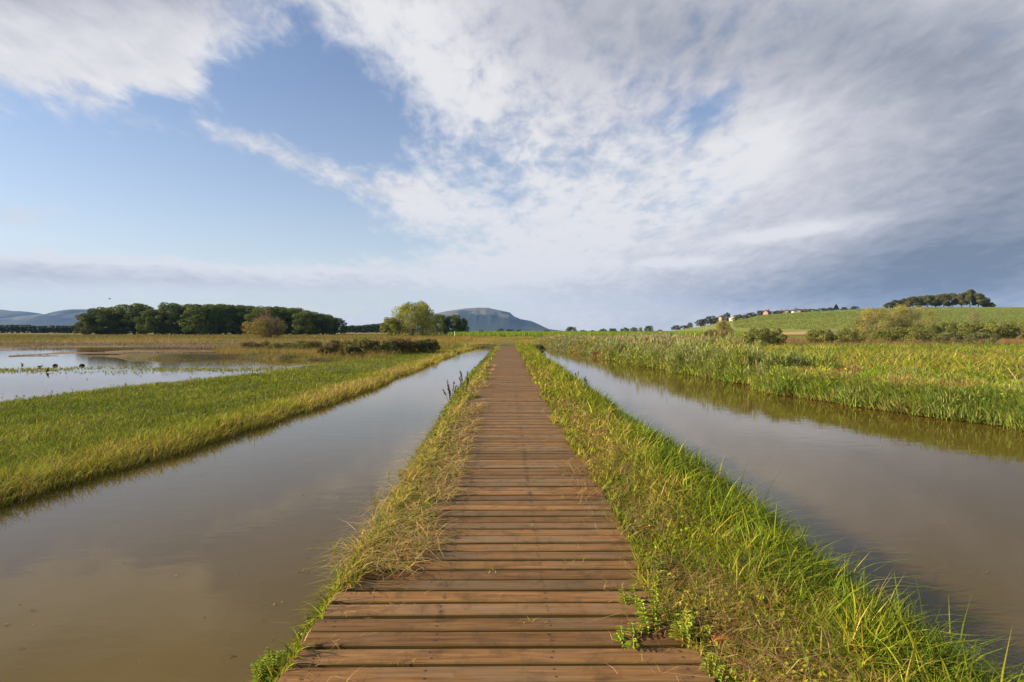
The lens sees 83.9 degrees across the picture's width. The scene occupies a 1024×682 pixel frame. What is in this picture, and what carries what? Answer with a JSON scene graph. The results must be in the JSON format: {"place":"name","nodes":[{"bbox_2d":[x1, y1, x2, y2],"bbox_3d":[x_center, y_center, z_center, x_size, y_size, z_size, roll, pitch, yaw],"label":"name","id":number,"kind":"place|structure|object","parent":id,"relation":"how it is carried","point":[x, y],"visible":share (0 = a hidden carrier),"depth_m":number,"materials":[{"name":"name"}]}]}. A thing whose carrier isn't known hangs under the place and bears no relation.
{"place":"outdoors","nodes":[
{"label":"outdoors","id":0,"kind":"place"},
{"bbox_2d":[0,309,136,330],"bbox_3d":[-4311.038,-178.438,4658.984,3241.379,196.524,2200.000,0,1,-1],"label":"mountain","id":1,"kind":"structure","parent":0,"point":[55,318],"depth_m":4205.08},
{"bbox_2d":[0,347,341,401],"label":"pond water","id":2,"kind":"structure","parent":0,"point":[13,384],"depth_m":28.66,"materials":[{"name":"grey liquid"}]},
{"bbox_2d":[0,356,332,395],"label":"pond weed","id":3,"kind":"object","parent":2,"relation":"on","point":[60,368],"visible":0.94,"depth_m":28.52,"materials":[{"name":"green plant"}]},
{"bbox_2d":[0,347,492,681],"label":"canal water","id":4,"kind":"structure","parent":0,"point":[91,569],"depth_m":5.22,"materials":[{"name":"liquid"}]},
{"bbox_2d":[369,486,384,503],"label":"water plant","id":5,"kind":"object","parent":4,"relation":"in","point":[375,501],"visible":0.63,"depth_m":6.45,"materials":[{"name":"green plant"}]},
{"bbox_2d":[243,344,500,681],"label":"grass","id":6,"kind":"structure","parent":0,"point":[429,447],"depth_m":4.89,"materials":[{"name":"green plant"}]},
{"bbox_2d":[210,336,560,360],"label":"meadow grass","id":7,"kind":"structure","parent":0,"point":[259,350],"depth_m":43.78,"materials":[{"name":"green plant"}]},
{"bbox_2d":[417,300,429,335],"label":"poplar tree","id":8,"kind":"object","parent":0,"point":[422,302],"visible":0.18,"depth_m":175.31,"materials":[{"name":"green plant"}]},
{"bbox_2d":[401,308,559,330],"bbox_3d":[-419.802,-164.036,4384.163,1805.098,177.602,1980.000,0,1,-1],"label":"mountain","id":9,"kind":"structure","parent":0,"point":[485,319],"depth_m":3882.44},
{"bbox_2d":[0,308,1023,681],"bbox_3d":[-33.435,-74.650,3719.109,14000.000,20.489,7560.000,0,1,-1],"label":"ground","id":10,"kind":"structure","parent":0,"point":[794,334],"depth_m":34.16,"materials":[{"name":"green plant"}]},
{"bbox_2d":[0,324,79,332],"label":"wood","id":11,"kind":"object","parent":10,"relation":"on","point":[12,328],"visible":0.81,"depth_m":359.15,"materials":[{"name":"green plant"}]},
{"bbox_2d":[73,318,104,334],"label":"oak tree","id":12,"kind":"object","parent":10,"relation":"on","point":[83,323],"visible":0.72,"depth_m":192.53,"materials":[{"name":"green plant"}]},
{"bbox_2d":[74,307,125,334],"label":"oak tree","id":13,"kind":"object","parent":10,"relation":"on","point":[91,314],"visible":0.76,"depth_m":193.26,"materials":[{"name":"green plant"}]},
{"bbox_2d":[100,311,132,334],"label":"oak tree","id":14,"kind":"object","parent":10,"relation":"on","point":[117,326],"visible":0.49,"depth_m":196.24,"materials":[{"name":"green plant"}]},
{"bbox_2d":[103,303,156,334],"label":"oak tree","id":15,"kind":"object","parent":10,"relation":"on","point":[136,308],"visible":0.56,"depth_m":196.25,"materials":[{"name":"green plant"}]},
{"bbox_2d":[134,309,171,334],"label":"oak tree","id":16,"kind":"object","parent":10,"relation":"on","point":[146,316],"visible":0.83,"depth_m":193.05,"materials":[{"name":"green plant"}]},
{"bbox_2d":[152,302,189,334],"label":"oak tree","id":17,"kind":"object","parent":10,"relation":"on","point":[170,308],"visible":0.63,"depth_m":195.00,"materials":[{"name":"green plant"}]},
{"bbox_2d":[163,306,205,334],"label":"oak tree","id":18,"kind":"object","parent":10,"relation":"on","point":[177,318],"visible":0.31,"depth_m":195.50,"materials":[{"name":"green plant"}]},
{"bbox_2d":[176,304,220,334],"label":"oak tree","id":19,"kind":"object","parent":10,"relation":"on","point":[193,314],"visible":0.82,"depth_m":191.07,"materials":[{"name":"green plant"}]},
{"bbox_2d":[196,304,239,333],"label":"oak tree","id":20,"kind":"object","parent":10,"relation":"on","point":[219,308],"visible":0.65,"depth_m":193.97,"materials":[{"name":"green plant"}]},
{"bbox_2d":[212,304,248,334],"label":"oak tree","id":21,"kind":"object","parent":10,"relation":"on","point":[230,308],"visible":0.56,"depth_m":195.61,"materials":[{"name":"green plant"}]},
{"bbox_2d":[0,341,483,507],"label":"grass","id":22,"kind":"structure","parent":10,"relation":"on","point":[112,453],"depth_m":12.15,"materials":[{"name":"green plant"}]},
{"bbox_2d":[230,305,256,334],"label":"oak tree","id":23,"kind":"object","parent":10,"relation":"on","point":[248,310],"visible":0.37,"depth_m":197.78,"materials":[{"name":"green plant"}]},
{"bbox_2d":[0,333,488,359],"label":"marsh grass","id":24,"kind":"structure","parent":10,"relation":"on","point":[24,337],"depth_m":93.53,"materials":[{"name":"plant"}]},
{"bbox_2d":[239,341,269,348],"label":"bramble bush","id":25,"kind":"object","parent":10,"relation":"on","point":[255,344],"visible":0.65,"depth_m":59.06,"materials":[{"name":"green plant"}]},
{"bbox_2d":[241,307,283,333],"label":"oak tree","id":26,"kind":"object","parent":10,"relation":"on","point":[255,313],"visible":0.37,"depth_m":193.26,"materials":[{"name":"green plant"}]},
{"bbox_2d":[240,309,287,338],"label":"golden shrub tree","id":27,"kind":"object","parent":10,"relation":"on","point":[266,324],"visible":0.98,"depth_m":116.69,"materials":[{"name":"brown plant"}]},
{"bbox_2d":[250,646,286,681],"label":"leafy weed","id":28,"kind":"object","parent":10,"relation":"on","point":[256,669],"visible":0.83,"depth_m":2.90,"materials":[{"name":"green plant"}]},
{"bbox_2d":[261,307,292,334],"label":"oak tree","id":29,"kind":"object","parent":10,"relation":"on","point":[277,309],"visible":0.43,"depth_m":195.38,"materials":[{"name":"green plant"}]},
{"bbox_2d":[265,342,292,349],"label":"bramble bush","id":30,"kind":"object","parent":10,"relation":"on","point":[276,345],"visible":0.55,"depth_m":55.29,"materials":[{"name":"green plant"}]},
{"bbox_2d":[277,307,305,334],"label":"oak tree","id":31,"kind":"object","parent":10,"relation":"on","point":[296,310],"visible":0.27,"depth_m":197.06,"materials":[{"name":"green plant"}]},
{"bbox_2d":[287,311,326,334],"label":"oak tree","id":32,"kind":"object","parent":10,"relation":"on","point":[298,328],"visible":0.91,"depth_m":192.40,"materials":[{"name":"green plant"}]},
{"bbox_2d":[291,340,323,349],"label":"bramble bush","id":33,"kind":"object","parent":10,"relation":"on","point":[302,344],"visible":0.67,"depth_m":52.36,"materials":[{"name":"green plant"}]},
{"bbox_2d":[304,313,339,334],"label":"oak tree","id":34,"kind":"object","parent":10,"relation":"on","point":[327,317],"visible":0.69,"depth_m":194.75,"materials":[{"name":"green plant"}]},
{"bbox_2d":[316,345,338,355],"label":"bramble bush","id":35,"kind":"object","parent":10,"relation":"on","point":[326,349],"visible":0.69,"depth_m":40.55,"materials":[{"name":"green plant"}]},
{"bbox_2d":[321,318,349,334],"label":"oak tree","id":36,"kind":"object","parent":10,"relation":"on","point":[344,326],"visible":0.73,"depth_m":198.03,"materials":[{"name":"green plant"}]},
{"bbox_2d":[326,340,348,353],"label":"bramble bush","id":37,"kind":"object","parent":10,"relation":"on","point":[336,343],"visible":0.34,"depth_m":43.04,"materials":[{"name":"green plant"}]},
{"bbox_2d":[337,344,364,356],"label":"bramble bush","id":38,"kind":"object","parent":10,"relation":"on","point":[349,348],"visible":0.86,"depth_m":39.03,"materials":[{"name":"green plant"}]},
{"bbox_2d":[345,338,378,354],"bbox_3d":[-11.228,0.448,42.838,2.773,1.405,2.734,1,1,35],"label":"bramble bush","id":39,"kind":"object","parent":10,"relation":"on","point":[362,344],"visible":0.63,"depth_m":42.53,"materials":[{"name":"green plant"}]},
{"bbox_2d":[340,323,393,332],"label":"wood","id":40,"kind":"object","parent":10,"relation":"on","point":[372,328],"visible":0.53,"depth_m":421.38,"materials":[{"name":"green plant"}]},
{"bbox_2d":[367,340,397,354],"bbox_3d":[-10.046,0.496,43.885,2.444,1.211,2.365,-1,1,-34],"label":"bramble bush","id":41,"kind":"object","parent":10,"relation":"on","point":[388,345],"visible":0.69,"depth_m":43.37,"materials":[{"name":"green plant"}]},
{"bbox_2d":[380,317,401,335],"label":"willow bush","id":42,"kind":"object","parent":10,"relation":"on","point":[392,322],"visible":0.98,"depth_m":166.46,"materials":[{"name":"green plant"}]},
{"bbox_2d":[386,337,416,352],"bbox_3d":[-9.088,0.398,45.383,2.620,1.421,2.542,1,1,45],"label":"bramble bush","id":43,"kind":"object","parent":10,"relation":"on","point":[401,343],"visible":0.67,"depth_m":45.10,"materials":[{"name":"green plant"}]},
{"bbox_2d":[388,301,438,335],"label":"willow tree","id":44,"kind":"object","parent":10,"relation":"on","point":[414,316],"visible":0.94,"depth_m":168.91,"materials":[{"name":"green plant"}]},
{"bbox_2d":[405,339,428,352],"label":"bramble bush","id":45,"kind":"object","parent":10,"relation":"on","point":[421,345],"visible":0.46,"depth_m":46.62,"materials":[{"name":"green plant"}]},
{"bbox_2d":[416,339,440,351],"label":"bramble bush","id":46,"kind":"object","parent":10,"relation":"on","point":[433,345],"visible":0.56,"depth_m":48.61,"materials":[{"name":"green plant"}]},
{"bbox_2d":[431,314,449,334],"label":"oak tree","id":47,"kind":"object","parent":10,"relation":"on","point":[441,321],"visible":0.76,"depth_m":194.24,"materials":[{"name":"green plant"}]},
{"bbox_2d":[442,380,456,401],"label":"dried dock plant","id":48,"kind":"object","parent":10,"relation":"on","point":[449,389],"visible":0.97,"depth_m":13.58,"materials":[{"name":"brown plant"}]},
{"bbox_2d":[444,315,465,333],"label":"oak tree","id":49,"kind":"object","parent":10,"relation":"on","point":[455,321],"visible":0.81,"depth_m":194.70,"materials":[{"name":"green plant"}]},
{"bbox_2d":[454,318,469,332],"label":"oak tree","id":50,"kind":"object","parent":10,"relation":"on","point":[464,321],"visible":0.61,"depth_m":196.81,"materials":[{"name":"green plant"}]},
{"bbox_2d":[459,370,468,391],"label":"dried dock plant","id":51,"kind":"object","parent":10,"relation":"on","point":[461,379],"visible":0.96,"depth_m":14.58,"materials":[{"name":"brown plant"}]},
{"bbox_2d":[277,346,714,681],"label":"boardwalk","id":52,"kind":"structure","parent":10,"relation":"on","point":[443,630],"depth_m":3.52,"materials":[{"name":"brown wood"}]},
{"bbox_2d":[299,381,712,681],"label":"fallen straw","id":53,"kind":"object","parent":52,"relation":"on","point":[507,591],"visible":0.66,"depth_m":3.37,"materials":[{"name":"beige plant"}]},
{"bbox_2d":[612,622,645,649],"bbox_3d":[0.603,1.569,2.955,0.150,0.198,0.255,0,1,25],"label":"leafy weed","id":54,"kind":"object","parent":52,"relation":"on","point":[632,644],"visible":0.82,"depth_m":2.95,"materials":[{"name":"green plant"}]},
{"bbox_2d":[618,584,640,610],"bbox_3d":[0.701,1.542,3.337,0.122,0.238,0.183,-1,1,-43],"label":"leafy weed","id":55,"kind":"object","parent":52,"relation":"on","point":[625,599],"visible":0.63,"depth_m":3.33,"materials":[{"name":"green plant"}]},
{"bbox_2d":[632,583,666,634],"bbox_3d":[0.741,1.482,3.073,0.183,0.369,0.202,0,1,-1],"label":"leafy weed","id":56,"kind":"object","parent":52,"relation":"on","point":[652,608],"visible":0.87,"depth_m":3.04,"materials":[{"name":"green plant"}]},
{"bbox_2d":[536,345,545,351],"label":"dark bush","id":57,"kind":"object","parent":10,"relation":"on","point":[541,348],"visible":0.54,"depth_m":51.88,"materials":[{"name":"green plant"}]},
{"bbox_2d":[565,327,576,331],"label":"tree","id":58,"kind":"object","parent":10,"relation":"on","point":[571,329],"visible":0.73,"depth_m":334.77,"materials":[{"name":"green plant"}]},
{"bbox_2d":[644,326,653,331],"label":"tree","id":59,"kind":"object","parent":10,"relation":"on","point":[648,328],"visible":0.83,"depth_m":339.02,"materials":[{"name":"green plant"}]},
{"bbox_2d":[671,325,680,329],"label":"hill tree","id":60,"kind":"object","parent":10,"relation":"on","point":[676,327],"visible":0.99,"depth_m":419.66,"materials":[{"name":"green plant"}]},
{"bbox_2d":[536,326,843,385],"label":"reeds","id":61,"kind":"object","parent":10,"relation":"on","point":[715,350],"visible":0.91,"depth_m":26.67,"materials":[{"name":"green plant"}]},
{"bbox_2d":[668,610,714,651],"bbox_3d":[0.909,1.538,2.963,0.180,0.260,0.246,-1,1,-42],"label":"leafy weed","id":62,"kind":"object","parent":10,"relation":"on","point":[681,624],"visible":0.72,"depth_m":2.96,"materials":[{"name":"green plant"}]},
{"bbox_2d":[695,319,705,325],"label":"hill tree","id":63,"kind":"object","parent":10,"relation":"on","point":[700,323],"visible":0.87,"depth_m":435.20,"materials":[{"name":"green plant"}]},
{"bbox_2d":[700,316,715,324],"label":"hill tree","id":64,"kind":"object","parent":10,"relation":"on","point":[709,320],"visible":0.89,"depth_m":427.47,"materials":[{"name":"green plant"}]},
{"bbox_2d":[704,329,718,338],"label":"dark bush","id":65,"kind":"object","parent":10,"relation":"on","point":[705,333],"visible":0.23,"depth_m":53.85,"materials":[{"name":"green plant"}]},
{"bbox_2d":[698,652,725,681],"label":"leafy weed","id":66,"kind":"object","parent":10,"relation":"on","point":[709,665],"visible":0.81,"depth_m":2.66,"materials":[{"name":"green plant"}]},
{"bbox_2d":[719,315,724,322],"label":"tower house","id":67,"kind":"structure","parent":10,"relation":"on","point":[721,317],"depth_m":397.94,"materials":[{"name":"paint"}]},
{"bbox_2d":[710,632,734,645],"bbox_3d":[1.079,1.526,2.917,0.109,0.035,0.070,3,7,-9],"label":"brick fragment","id":68,"kind":"object","parent":10,"relation":"on","point":[715,638],"visible":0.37,"depth_m":2.90,"materials":[{"name":"ceramic"}]},
{"bbox_2d":[715,319,733,337],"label":"golden willow","id":69,"kind":"object","parent":10,"relation":"on","point":[726,327],"visible":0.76,"depth_m":117.83,"materials":[{"name":"green plant"}]},
{"bbox_2d":[743,312,755,316],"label":"hill tree","id":70,"kind":"object","parent":10,"relation":"on","point":[751,314],"visible":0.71,"depth_m":436.15,"materials":[{"name":"green plant"}]},
{"bbox_2d":[738,327,787,345],"bbox_3d":[26.856,-0.477,62.406,5.002,2.062,5.107,0,1,-7],"label":"willow bush","id":71,"kind":"object","parent":10,"relation":"on","point":[762,334],"visible":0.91,"depth_m":61.08,"materials":[{"name":"green plant"}]},
{"bbox_2d":[762,309,771,314],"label":"house","id":72,"kind":"structure","parent":10,"relation":"on","point":[767,311],"depth_m":412.50,"materials":[{"name":"paint"}]},
{"bbox_2d":[514,342,1023,681],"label":"grass","id":73,"kind":"structure","parent":10,"relation":"on","point":[824,621],"depth_m":3.57,"materials":[{"name":"green plant"}]},
{"bbox_2d":[522,336,1023,367],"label":"meadow grass","id":74,"kind":"structure","parent":10,"relation":"on","point":[921,341],"depth_m":51.09,"materials":[{"name":"green plant"}]},
{"bbox_2d":[567,342,1023,432],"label":"reeds","id":75,"kind":"object","parent":10,"relation":"on","point":[978,397],"visible":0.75,"depth_m":16.14,"materials":[{"name":"green plant"}]},
{"bbox_2d":[791,308,800,312],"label":"house","id":76,"kind":"structure","parent":10,"relation":"on","point":[795,310],"depth_m":417.65,"materials":[{"name":"paint"}]},
{"bbox_2d":[804,328,837,342],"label":"willow bush","id":77,"kind":"object","parent":10,"relation":"on","point":[822,334],"visible":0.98,"depth_m":73.88,"materials":[{"name":"green plant"}]},
{"bbox_2d":[835,328,866,342],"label":"willow bush","id":78,"kind":"object","parent":10,"relation":"on","point":[842,334],"visible":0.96,"depth_m":75.86,"materials":[{"name":"green plant"}]},
{"bbox_2d":[850,305,897,338],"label":"golden willow","id":79,"kind":"object","parent":10,"relation":"on","point":[869,320],"visible":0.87,"depth_m":117.64,"materials":[{"name":"green plant"}]},
{"bbox_2d":[733,307,1023,328],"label":"vineyard","id":80,"kind":"object","parent":10,"relation":"on","point":[773,317],"visible":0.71,"depth_m":307.04,"materials":[{"name":"green plant"}]},
{"bbox_2d":[866,329,899,340],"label":"willow bush","id":81,"kind":"object","parent":10,"relation":"on","point":[876,333],"visible":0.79,"depth_m":84.10,"materials":[{"name":"green plant"}]},
{"bbox_2d":[883,302,895,307],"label":"pine tree","id":82,"kind":"object","parent":10,"relation":"on","point":[891,304],"visible":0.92,"depth_m":452.79,"materials":[{"name":"green plant"}]},
{"bbox_2d":[891,300,904,306],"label":"pine tree","id":83,"kind":"object","parent":10,"relation":"on","point":[899,302],"visible":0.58,"depth_m":459.42,"materials":[{"name":"green plant"}]},
{"bbox_2d":[881,327,932,341],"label":"willow bush","id":84,"kind":"object","parent":10,"relation":"on","point":[904,333],"visible":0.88,"depth_m":81.71,"materials":[{"name":"green plant"}]},
{"bbox_2d":[904,296,920,306],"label":"pine tree","id":85,"kind":"object","parent":10,"relation":"on","point":[911,301],"visible":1,"depth_m":458.97,"materials":[{"name":"green plant"}]},
{"bbox_2d":[884,301,942,337],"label":"golden willow","id":86,"kind":"object","parent":10,"relation":"on","point":[900,309],"visible":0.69,"depth_m":120.87,"materials":[{"name":"green plant"}]},
{"bbox_2d":[917,296,924,306],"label":"pine tree","id":87,"kind":"object","parent":10,"relation":"on","point":[920,298],"visible":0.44,"depth_m":465.85,"materials":[{"name":"green plant"}]},
{"bbox_2d":[921,295,935,306],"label":"pine tree","id":88,"kind":"object","parent":10,"relation":"on","point":[926,301],"visible":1,"depth_m":457.14,"materials":[{"name":"green plant"}]},
{"bbox_2d":[911,324,949,338],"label":"willow bush","id":89,"kind":"object","parent":10,"relation":"on","point":[936,329],"visible":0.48,"depth_m":102.94,"materials":[{"name":"green plant"}]},
{"bbox_2d":[936,293,951,306],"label":"pine tree","id":90,"kind":"object","parent":10,"relation":"on","point":[944,299],"visible":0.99,"depth_m":456.97,"materials":[{"name":"green plant"}]},
{"bbox_2d":[931,331,963,343],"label":"willow bush","id":91,"kind":"object","parent":10,"relation":"on","point":[947,336],"visible":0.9,"depth_m":70.17,"materials":[{"name":"green plant"}]},
{"bbox_2d":[947,293,957,306],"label":"pine tree","id":92,"kind":"object","parent":10,"relation":"on","point":[952,295],"visible":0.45,"depth_m":464.12,"materials":[{"name":"green plant"}]},
{"bbox_2d":[934,322,978,338],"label":"willow bush","id":93,"kind":"object","parent":10,"relation":"on","point":[965,327],"visible":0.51,"depth_m":105.33,"materials":[{"name":"green plant"}]},
{"bbox_2d":[954,292,969,306],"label":"pine tree","id":94,"kind":"object","parent":10,"relation":"on","point":[963,298],"visible":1,"depth_m":455.91,"materials":[{"name":"green plant"}]},
{"bbox_2d":[965,289,975,306],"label":"pine tree","id":95,"kind":"object","parent":10,"relation":"on","point":[971,292],"visible":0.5,"depth_m":463.12,"materials":[{"name":"green plant"}]},
{"bbox_2d":[967,310,986,330],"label":"pale bush","id":96,"kind":"object","parent":10,"relation":"on","point":[976,317],"visible":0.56,"depth_m":190.84,"materials":[{"name":"green plant"}]},
{"bbox_2d":[971,293,985,306],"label":"pine tree","id":97,"kind":"object","parent":10,"relation":"on","point":[978,299],"visible":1,"depth_m":454.59,"materials":[{"name":"green plant"}]},
{"bbox_2d":[963,331,999,344],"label":"willow bush","id":98,"kind":"object","parent":10,"relation":"on","point":[995,336],"visible":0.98,"depth_m":66.08,"materials":[{"name":"green plant"}]},
{"bbox_2d":[958,321,1013,338],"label":"willow bush","id":99,"kind":"object","parent":10,"relation":"on","point":[1004,329],"visible":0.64,"depth_m":107.00,"materials":[{"name":"green plant"}]},
{"bbox_2d":[981,297,990,306],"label":"pine tree","id":100,"kind":"object","parent":10,"relation":"on","point":[987,300],"visible":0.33,"depth_m":462.49,"materials":[{"name":"green plant"}]},
{"bbox_2d":[984,302,995,306],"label":"pine tree","id":101,"kind":"object","parent":10,"relation":"on","point":[991,304],"visible":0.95,"depth_m":454.51,"materials":[{"name":"green plant"}]},
{"bbox_2d":[992,320,1023,338],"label":"willow bush","id":102,"kind":"object","parent":10,"relation":"on","point":[1020,328],"visible":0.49,"depth_m":110.40,"materials":[{"name":"green plant"}]},
{"bbox_2d":[0,0,1023,330],"label":"sky","id":103,"kind":"structure","parent":0,"point":[587,165],"materials":[{"name":"blue"}]},
{"bbox_2d":[447,330,753,336],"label":"crop field","id":104,"kind":"structure","parent":0,"point":[526,333],"depth_m":155.88,"materials":[{"name":"green plant"}]},
{"bbox_2d":[541,347,1023,681],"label":"canal water","id":105,"kind":"structure","parent":0,"point":[887,485],"depth_m":7.46,"materials":[{"name":"liquid"}]},
{"bbox_2d":[19,365,986,669],"bbox_3d":[1.169,1.548,21.931,13.106,0.009,39.801,0,1,-1],"label":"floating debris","id":106,"kind":"object","parent":105,"relation":"on","point":[263,583],"visible":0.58,"depth_m":4.23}
]}

